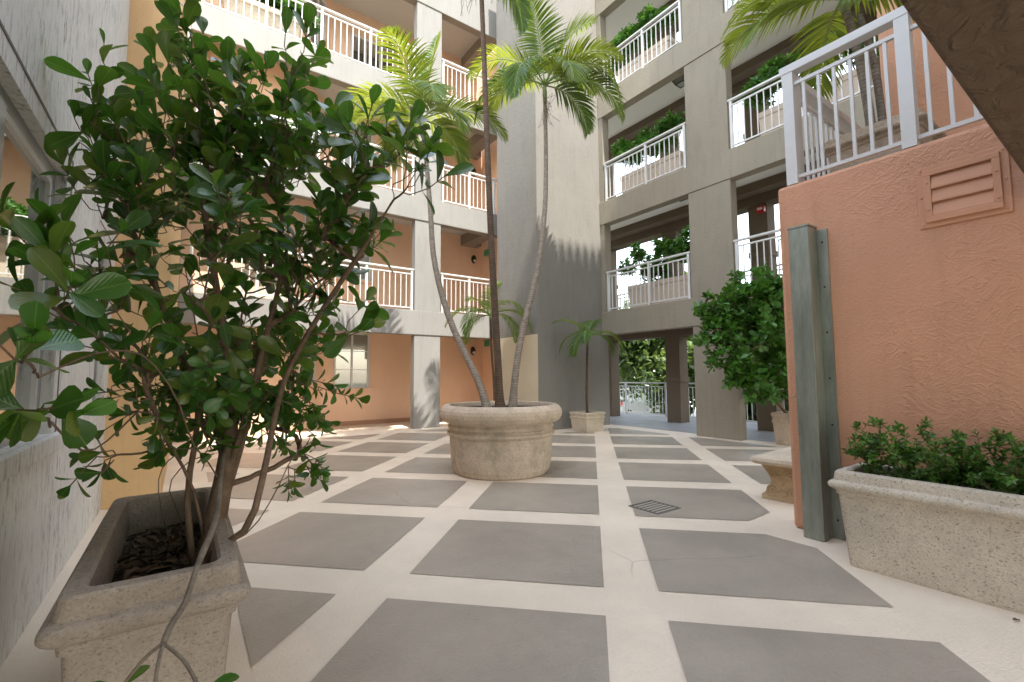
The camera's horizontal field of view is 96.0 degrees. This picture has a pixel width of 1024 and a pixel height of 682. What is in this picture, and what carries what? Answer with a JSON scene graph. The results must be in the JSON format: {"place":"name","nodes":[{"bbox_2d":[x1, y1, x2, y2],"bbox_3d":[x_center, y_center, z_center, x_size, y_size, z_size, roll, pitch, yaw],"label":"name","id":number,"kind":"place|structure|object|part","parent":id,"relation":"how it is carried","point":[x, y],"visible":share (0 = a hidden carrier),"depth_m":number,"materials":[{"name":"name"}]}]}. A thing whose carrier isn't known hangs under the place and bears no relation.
{"place":"outdoors","nodes":[
{"label":"outdoors","id":0,"kind":"place"},
{"bbox_2d":[237,108,297,129],"bbox_3d":[-5.486,-4.927,10.529,1.709,0.878,0.769,3,-5,-35],"label":"leafy shrub","id":1,"kind":"object","parent":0,"point":[290,124],"visible":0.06,"depth_m":10.54,"materials":[{"name":"green plant"}]},
{"bbox_2d":[0,411,1023,681],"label":"courtyard floor","id":2,"kind":"structure","parent":0,"point":[632,603],"depth_m":2.87,"materials":[{"name":"beige concrete"}]},
{"bbox_2d":[0,0,129,667],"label":"plaster wall","id":3,"kind":"structure","parent":2,"relation":"on","point":[43,529],"depth_m":2.56,"materials":[{"name":"white paint"}]},
{"bbox_2d":[0,83,55,447],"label":"window","id":4,"kind":"structure","parent":3,"relation":"in","point":[22,160],"depth_m":2.35,"materials":[{"name":"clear glass"}]},
{"bbox_2d":[92,259,103,400],"bbox_3d":[-3.865,-0.109,4.233,0.045,1.550,0.660,3,-5,-35],"label":"window","id":5,"kind":"structure","parent":3,"relation":"in","point":[102,261],"depth_m":4.44,"materials":[{"name":"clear glass"}]},
{"bbox_2d":[34,487,250,681],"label":"stone planter","id":6,"kind":"object","parent":2,"relation":"on","point":[103,621],"visible":0.79,"depth_m":1.50,"materials":[{"name":"stone"}]},
{"bbox_2d":[114,522,200,580],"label":"leaf litter","id":7,"kind":"object","parent":6,"relation":"in","point":[140,566],"visible":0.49,"depth_m":2.14,"materials":[{"name":"brown plant"}]},
{"bbox_2d":[0,0,473,681],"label":"broad leaf bush","id":8,"kind":"object","parent":6,"relation":"in","point":[232,398],"visible":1,"depth_m":2.35,"materials":[{"name":"green plant"}]},
{"bbox_2d":[100,0,190,509],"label":"corner block","id":9,"kind":"structure","parent":2,"relation":"on","point":[143,14],"depth_m":4.92,"materials":[{"name":"yellow paint"}]},
{"bbox_2d":[172,0,496,442],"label":"apartment wing","id":10,"kind":"structure","parent":2,"relation":"on","point":[407,365],"depth_m":12.73,"materials":[{"name":"beige paint"}]},
{"bbox_2d":[218,0,303,37],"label":"planter box","id":11,"kind":"object","parent":10,"relation":"on","point":[247,8],"visible":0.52,"depth_m":10.40,"materials":[{"name":"stone"}]},
{"bbox_2d":[256,0,320,32],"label":"leafy shrub","id":12,"kind":"object","parent":11,"relation":"in","point":[291,7],"visible":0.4,"depth_m":10.78,"materials":[{"name":"green plant"}]},
{"bbox_2d":[231,262,291,299],"bbox_3d":[-5.512,-1.258,10.226,1.300,0.750,0.350,3,-5,-35],"label":"planter box","id":13,"kind":"object","parent":10,"relation":"on","point":[246,271],"visible":0.02,"depth_m":9.98,"materials":[{"name":"white paint"}]},
{"bbox_2d":[226,240,298,266],"bbox_3d":[-5.553,-1.924,10.207,1.533,0.858,0.768,3,-5,-35],"label":"leafy shrub","id":14,"kind":"object","parent":13,"relation":"in","point":[269,264],"visible":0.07,"depth_m":10.14,"materials":[{"name":"green plant"}]},
{"bbox_2d":[188,240,413,309],"bbox_3d":[-4.461,-1.407,10.474,4.745,1.070,0.075,3,-5,-35],"label":"balcony railing","id":15,"kind":"object","parent":10,"relation":"on","point":[256,294],"visible":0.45,"depth_m":11.14,"materials":[{"name":"white metal"}]},
{"bbox_2d":[196,101,414,194],"bbox_3d":[-4.479,-4.398,10.696,4.745,1.070,0.075,3,-5,-35],"label":"balcony railing","id":16,"kind":"object","parent":10,"relation":"on","point":[374,145],"visible":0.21,"depth_m":11.68,"materials":[{"name":"white metal"}]},
{"bbox_2d":[299,331,317,385],"bbox_3d":[-5.091,0.445,11.517,0.110,1.360,0.720,-1,-4,10],"label":"window","id":17,"kind":"structure","parent":10,"relation":"in","point":[304,332],"depth_m":11.67,"materials":[{"name":"white paint"}]},
{"bbox_2d":[201,0,416,79],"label":"balcony railing","id":18,"kind":"object","parent":10,"relation":"on","point":[370,29],"visible":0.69,"depth_m":11.03,"materials":[{"name":"white metal"}]},
{"bbox_2d":[302,215,317,266],"bbox_3d":[-5.109,-2.547,11.740,0.110,1.360,0.720,-1,-4,10],"label":"window","id":19,"kind":"structure","parent":10,"relation":"in","point":[306,219],"depth_m":11.52,"materials":[{"name":"white paint"}]},
{"bbox_2d":[308,109,323,158],"bbox_3d":[-5.127,-5.539,11.962,0.110,1.360,0.720,-1,-4,10],"label":"window","id":20,"kind":"structure","parent":10,"relation":"in","point":[310,114],"depth_m":11.98,"materials":[{"name":"white paint"}]},
{"bbox_2d":[309,0,326,43],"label":"window","id":21,"kind":"structure","parent":10,"relation":"in","point":[320,2],"depth_m":12.32,"materials":[{"name":"white paint"}]},
{"bbox_2d":[333,332,371,390],"bbox_3d":[-4.370,0.560,12.591,1.070,1.580,0.110,3,-5,-35],"label":"window","id":22,"kind":"structure","parent":10,"relation":"in","point":[355,373],"depth_m":12.63,"materials":[{"name":"white glass"}]},
{"bbox_2d":[334,226,371,283],"bbox_3d":[-4.387,-2.432,12.813,1.070,1.580,0.110,3,-5,-35],"label":"window","id":23,"kind":"structure","parent":10,"relation":"in","point":[366,258],"depth_m":12.91,"materials":[{"name":"white glass"}]},
{"bbox_2d":[341,121,372,171],"bbox_3d":[-4.420,-5.452,13.057,0.950,1.520,0.060,3,-5,-35],"label":"window","id":24,"kind":"structure","parent":10,"relation":"in","point":[370,138],"depth_m":13.14,"materials":[{"name":"white paint"}]},
{"bbox_2d":[350,32,394,72],"bbox_3d":[-4.079,-7.739,13.479,1.300,2.100,0.060,3,-5,-35],"label":"sliding door","id":25,"kind":"structure","parent":10,"relation":"in","point":[355,37],"depth_m":13.41,"materials":[{"name":"white paint"}]},
{"bbox_2d":[440,273,489,314],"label":"balcony railing","id":26,"kind":"object","parent":10,"relation":"on","point":[468,281],"visible":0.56,"depth_m":12.68,"materials":[{"name":"white metal"}]},
{"bbox_2d":[442,58,494,114],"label":"balcony railing","id":27,"kind":"object","parent":10,"relation":"on","point":[453,64],"visible":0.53,"depth_m":13.05,"materials":[{"name":"white metal"}]},
{"bbox_2d":[441,164,496,213],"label":"balcony railing","id":28,"kind":"object","parent":10,"relation":"on","point":[469,177],"visible":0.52,"depth_m":13.00,"materials":[{"name":"white metal"}]},
{"bbox_2d":[470,347,475,354],"bbox_3d":[-1.237,0.316,14.824,0.170,0.280,0.105,3,-5,-35],"label":"wall lamp","id":29,"kind":"object","parent":10,"relation":"attached to","point":[472,350],"visible":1,"depth_m":14.79,"materials":[{"name":"brown metal"}]},
{"bbox_2d":[471,255,475,263],"bbox_3d":[-1.230,-2.675,15.063,0.170,0.280,0.105,3,-5,-35],"label":"wall lamp","id":30,"kind":"object","parent":10,"relation":"attached to","point":[473,258],"visible":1,"depth_m":15.03,"materials":[{"name":"brown metal"}]},
{"bbox_2d":[484,340,488,346],"bbox_3d":[-0.806,0.075,14.723,0.010,0.200,0.300,3,-5,-35],"label":"exit sign","id":31,"kind":"object","parent":10,"relation":"attached to","point":[486,343],"visible":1,"depth_m":14.73,"materials":[{"name":"green plastic"}]},
{"bbox_2d":[439,401,561,480],"bbox_3d":[-0.154,1.351,6.495,1.720,0.930,1.720,3,-5,-35],"label":"round pot","id":32,"kind":"object","parent":2,"relation":"on","point":[494,443],"visible":0.98,"depth_m":5.84,"materials":[{"name":"stone"}]},
{"bbox_2d":[342,24,509,406],"bbox_3d":[-1.433,-2.532,8.662,3.841,7.482,2.585,-3,-5,27],"label":"palm tree","id":33,"kind":"object","parent":32,"relation":"in","point":[426,91],"visible":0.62,"depth_m":8.57,"materials":[{"name":"green plant"}]},
{"bbox_2d":[460,0,531,406],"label":"palm tree","id":34,"kind":"object","parent":32,"relation":"on","point":[521,16],"visible":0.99,"depth_m":6.94,"materials":[{"name":"brown plant"}]},
{"bbox_2d":[465,0,625,406],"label":"palm tree","id":35,"kind":"object","parent":32,"relation":"on","point":[574,72],"visible":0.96,"depth_m":9.15,"materials":[{"name":"green plant"}]},
{"bbox_2d":[496,0,609,429],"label":"stair tower","id":36,"kind":"structure","parent":2,"relation":"on","point":[569,286],"depth_m":11.94,"materials":[{"name":"paint"}]},
{"bbox_2d":[569,411,605,431],"bbox_3d":[1.798,1.914,10.995,0.626,0.450,0.626,3,-5,-35],"label":"square pot","id":37,"kind":"object","parent":2,"relation":"on","point":[584,421],"visible":0.88,"depth_m":10.80,"materials":[{"name":"stone"}]},
{"bbox_2d":[551,318,624,412],"bbox_3d":[1.801,0.610,10.923,1.740,2.321,1.032,-1,-4,12],"label":"palm tree","id":38,"kind":"object","parent":37,"relation":"in","point":[587,334],"visible":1,"depth_m":10.94,"materials":[{"name":"green plant"}]},
{"bbox_2d":[202,428,990,681],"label":"floor panels","id":39,"kind":"object","parent":2,"relation":"on","point":[396,640],"visible":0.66,"depth_m":3.09,"materials":[{"name":"grey concrete"}]},
{"bbox_2d":[628,500,679,514],"bbox_3d":[1.426,1.661,4.619,0.360,0.006,0.360,3,-5,-35],"label":"floor drain","id":40,"kind":"object","parent":39,"relation":"on","point":[654,507],"visible":1,"depth_m":4.60,"materials":[{"name":"metal"}]},
{"bbox_2d":[595,0,880,440],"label":"corridor wing","id":41,"kind":"structure","parent":2,"relation":"on","point":[719,183],"depth_m":10.60,"materials":[{"name":"grey paint"}]},
{"bbox_2d":[601,0,682,90],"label":"balcony railing","id":42,"kind":"object","parent":41,"relation":"on","point":[665,11],"visible":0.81,"depth_m":11.48,"materials":[{"name":"white metal"}]},
{"bbox_2d":[603,122,686,200],"bbox_3d":[3.251,-4.383,11.520,0.075,1.070,2.525,3,-5,-35],"label":"balcony railing","id":43,"kind":"object","parent":41,"relation":"on","point":[683,126],"visible":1,"depth_m":11.39,"materials":[{"name":"white metal"}]},
{"bbox_2d":[616,35,677,80],"bbox_3d":[3.540,-7.129,12.107,0.480,0.630,1.700,3,-5,-35],"label":"planter box","id":44,"kind":"object","parent":41,"relation":"on","point":[649,55],"visible":0.3,"depth_m":11.83,"materials":[{"name":"beige paint"}]},
{"bbox_2d":[605,3,678,72],"bbox_3d":[3.372,-7.988,12.157,0.909,1.265,2.277,3,-5,-35],"label":"leafy shrub","id":45,"kind":"object","parent":44,"relation":"on","point":[649,13],"visible":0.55,"depth_m":12.03,"materials":[{"name":"green plant"}]},
{"bbox_2d":[606,251,691,310],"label":"balcony railing","id":46,"kind":"object","parent":41,"relation":"on","point":[648,268],"visible":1,"depth_m":11.17,"materials":[{"name":"white metal"}]},
{"bbox_2d":[620,150,683,193],"bbox_3d":[3.630,-4.146,11.783,0.480,0.630,1.850,3,-5,-35],"label":"planter box","id":47,"kind":"object","parent":41,"relation":"on","point":[653,169],"visible":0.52,"depth_m":11.52,"materials":[{"name":"beige paint"}]},
{"bbox_2d":[609,107,685,170],"bbox_3d":[3.515,-5.002,11.799,0.903,1.247,2.334,3,-5,-35],"label":"leafy shrub","id":48,"kind":"object","parent":47,"relation":"on","point":[671,121],"visible":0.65,"depth_m":11.63,"materials":[{"name":"green plant"}]},
{"bbox_2d":[627,274,687,307],"bbox_3d":[3.764,-1.167,11.398,0.480,0.630,1.950,3,-5,-35],"label":"planter box","id":49,"kind":"object","parent":41,"relation":"on","point":[681,283],"visible":0.46,"depth_m":11.22,"materials":[{"name":"beige paint"}]},
{"bbox_2d":[618,225,689,282],"bbox_3d":[3.703,-2.026,11.453,0.946,1.256,2.513,3,-5,-35],"label":"leafy shrub","id":50,"kind":"object","parent":49,"relation":"on","point":[677,245],"visible":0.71,"depth_m":11.29,"materials":[{"name":"green plant"}]},
{"bbox_2d":[672,74,683,88],"bbox_3d":[4.308,-6.588,11.713,0.366,0.174,0.365,3,-5,-35],"label":"ceiling lantern","id":51,"kind":"object","parent":41,"relation":"hanging from","point":[678,82],"visible":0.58,"depth_m":11.68,"materials":[{"name":"brown metal"}]},
{"bbox_2d":[617,264,781,309],"bbox_3d":[5.476,-1.248,13.143,0.075,1.070,12.955,3,-5,-35],"label":"balcony railing","id":52,"kind":"object","parent":41,"relation":"on","point":[742,271],"visible":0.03,"depth_m":12.18,"materials":[{"name":"white metal"}]},
{"bbox_2d":[724,0,739,11],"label":"balcony railing","id":53,"kind":"object","parent":41,"relation":"on","point":[727,7],"visible":0.55,"depth_m":9.80,"materials":[{"name":"white metal"}]},
{"bbox_2d":[733,229,780,288],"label":"balcony railing","id":54,"kind":"object","parent":41,"relation":"on","point":[737,246],"visible":0.22,"depth_m":9.12,"materials":[{"name":"white metal"}]},
{"bbox_2d":[756,205,765,213],"bbox_3d":[5.904,-3.123,10.952,0.110,0.140,0.180,3,-5,-35],"label":"fire alarm","id":55,"kind":"object","parent":41,"relation":"attached to","point":[761,209],"visible":1,"depth_m":10.91,"materials":[{"name":"red plastic"}]},
{"bbox_2d":[727,36,876,147],"bbox_3d":[5.447,-4.626,8.429,0.075,1.070,3.085,3,-5,-35],"label":"balcony railing","id":56,"kind":"object","parent":41,"relation":"on","point":[731,105],"visible":0.39,"depth_m":9.19,"materials":[{"name":"white metal"}]},
{"bbox_2d":[758,68,873,135],"bbox_3d":[5.754,-4.380,8.793,0.480,0.630,1.900,3,-5,-35],"label":"planter box","id":57,"kind":"object","parent":41,"relation":"on","point":[845,83],"visible":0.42,"depth_m":9.05,"materials":[{"name":"beige paint"}]},
{"bbox_2d":[739,29,879,110],"bbox_3d":[5.559,-5.161,8.844,0.796,1.101,2.493,2,-5,-32],"label":"leafy shrub","id":58,"kind":"object","parent":57,"relation":"on","point":[777,63],"visible":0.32,"depth_m":9.20,"materials":[{"name":"green plant"}]},
{"bbox_2d":[750,446,793,503],"bbox_3d":[3.172,1.465,5.094,1.270,0.455,0.520,3,-5,-39],"label":"stone bench","id":59,"kind":"object","parent":2,"relation":"on","point":[777,465],"visible":0.3,"depth_m":4.82,"materials":[{"name":"beige stone"}]},
{"bbox_2d":[771,411,790,445],"bbox_3d":[5.293,1.645,8.668,0.566,0.600,0.566,3,-5,-35],"label":"square pot","id":60,"kind":"object","parent":2,"relation":"on","point":[781,422],"visible":0.45,"depth_m":8.60,"materials":[{"name":"stone"}]},
{"bbox_2d":[691,261,788,412],"bbox_3d":[4.660,-0.030,8.619,3.020,2.935,1.277,2,-5,-27],"label":"leafy shrub","id":61,"kind":"object","parent":60,"relation":"in","point":[741,318],"visible":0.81,"depth_m":8.29,"materials":[{"name":"green plant"}]},
{"bbox_2d":[778,123,1023,538],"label":"landing wall","id":62,"kind":"structure","parent":2,"relation":"on","point":[928,323],"depth_m":3.40,"materials":[{"name":"paint"}]},
{"bbox_2d":[787,223,845,541],"bbox_3d":[2.508,0.312,3.821,0.194,2.570,0.240,3,-5,-35],"label":"post","id":63,"kind":"object","parent":62,"relation":"attached to","point":[817,406],"visible":0.95,"depth_m":3.79,"materials":[{"name":"metal"}]},
{"bbox_2d":[796,75,860,181],"bbox_3d":[3.388,-1.892,4.841,2.020,1.110,0.100,3,-5,-35],"label":"balcony railing","id":64,"kind":"object","parent":62,"relation":"on","point":[845,127],"visible":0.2,"depth_m":4.60,"materials":[{"name":"white paint"}]},
{"bbox_2d":[779,6,983,185],"bbox_3d":[2.953,-2.000,3.618,0.100,1.110,1.550,3,-5,-35],"label":"balcony railing","id":65,"kind":"object","parent":62,"relation":"on","point":[898,20],"visible":0.81,"depth_m":3.72,"materials":[{"name":"white metal"}]},
{"bbox_2d":[824,108,946,172],"bbox_3d":[3.579,-1.680,4.444,0.736,0.621,0.816,3,-5,-35],"label":"stone planter","id":66,"kind":"object","parent":62,"relation":"on","point":[880,136],"visible":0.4,"depth_m":4.26,"materials":[{"name":"stone"}]},
{"bbox_2d":[719,0,918,125],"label":"palm tree","id":67,"kind":"object","parent":66,"relation":"in","point":[769,8],"visible":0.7,"depth_m":4.92,"materials":[{"name":"green plant"}]},
{"bbox_2d":[876,0,986,135],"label":"landing room wall","id":68,"kind":"structure","parent":62,"relation":"on","point":[964,109],"depth_m":5.01,"materials":[{"name":"paint"}]},
{"bbox_2d":[900,0,1023,173],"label":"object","id":69,"kind":"structure","parent":62,"relation":"on","point":[978,46],"depth_m":1.52,"materials":[{"name":"brown paint"}]},
{"bbox_2d":[916,145,1013,229],"bbox_3d":[3.112,-1.055,3.196,0.034,0.450,0.470,3,-5,-35],"label":"wall vent","id":70,"kind":"object","parent":62,"relation":"attached to","point":[971,186],"depth_m":3.18,"materials":[{"name":"paint"}]},
{"bbox_2d":[828,462,1023,614],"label":"stone planter","id":71,"kind":"object","parent":2,"relation":"on","point":[965,542],"visible":0.91,"depth_m":2.81,"materials":[{"name":"stone"}]},
{"bbox_2d":[841,415,1023,494],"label":"hedge","id":72,"kind":"object","parent":71,"relation":"in","point":[998,476],"visible":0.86,"depth_m":2.92,"materials":[{"name":"green plant"}]},
{"bbox_2d":[619,300,654,402],"bbox_3d":[4.810,0.915,25.506,7.453,7.162,6.444,0,-4,-4],"label":"street tree","id":73,"kind":"object","parent":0,"point":[631,389],"visible":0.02,"depth_m":23.30,"materials":[{"name":"green plant"}]},
{"bbox_2d":[619,272,695,415],"bbox_3d":[7.488,0.518,20.635,6.364,7.202,5.608,3,-5,-35],"label":"street tree","id":74,"kind":"object","parent":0,"point":[646,355],"visible":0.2,"depth_m":19.53,"materials":[{"name":"green plant"}]},
{"bbox_2d":[621,385,695,415],"bbox_3d":[8.067,3.447,25.122,1.800,2.010,4.400,3,-5,-35],"label":"parked car","id":75,"kind":"object","parent":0,"point":[641,402],"visible":0.16,"depth_m":25.17,"materials":[{"name":"paint"}]},
{"bbox_3d":[7.299,2.861,24.808,0.040,0.520,2.500,3,-5,-35],"label":"side window","id":76,"kind":"part","parent":75,"relation":"part of","materials":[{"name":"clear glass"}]},
{"bbox_2d":[610,412,774,441],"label":"corridor floor","id":77,"kind":"structure","parent":0,"point":[653,421],"depth_m":12.22,"materials":[{"name":"grey concrete"}]},
{"bbox_2d":[620,382,784,422],"bbox_3d":[5.738,1.730,13.096,0.075,1.070,12.955,3,-5,-35],"label":"balcony railing","id":78,"kind":"object","parent":77,"relation":"on","point":[626,411],"visible":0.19,"depth_m":14.85,"materials":[{"name":"white metal"}]},
{"bbox_2d":[660,341,788,420],"bbox_3d":[8.881,1.075,16.735,5.195,5.498,5.804,3,-5,-35],"label":"street tree","id":79,"kind":"object","parent":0,"point":[690,359],"visible":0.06,"depth_m":16.70,"materials":[{"name":"green plant"}]},
{"bbox_2d":[614,0,855,377],"label":"sky","id":80,"kind":"structure","parent":0,"point":[743,226],"materials":[{"name":"white"}]},
{"bbox_3d":[-0.406,1.936,11.113,0.505,0.450,0.505,3,-5,-35],"label":"square pot","id":81,"kind":"object","parent":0,"visible":0},
{"bbox_2d":[444,281,531,400],"bbox_3d":[-0.601,0.108,11.060,2.136,3.292,1.388,-1,-4,12],"label":"palm tree","id":82,"kind":"object","parent":81,"relation":"in","point":[467,329],"visible":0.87,"depth_m":11.19,"materials":[{"name":"green plant"}]}
]}

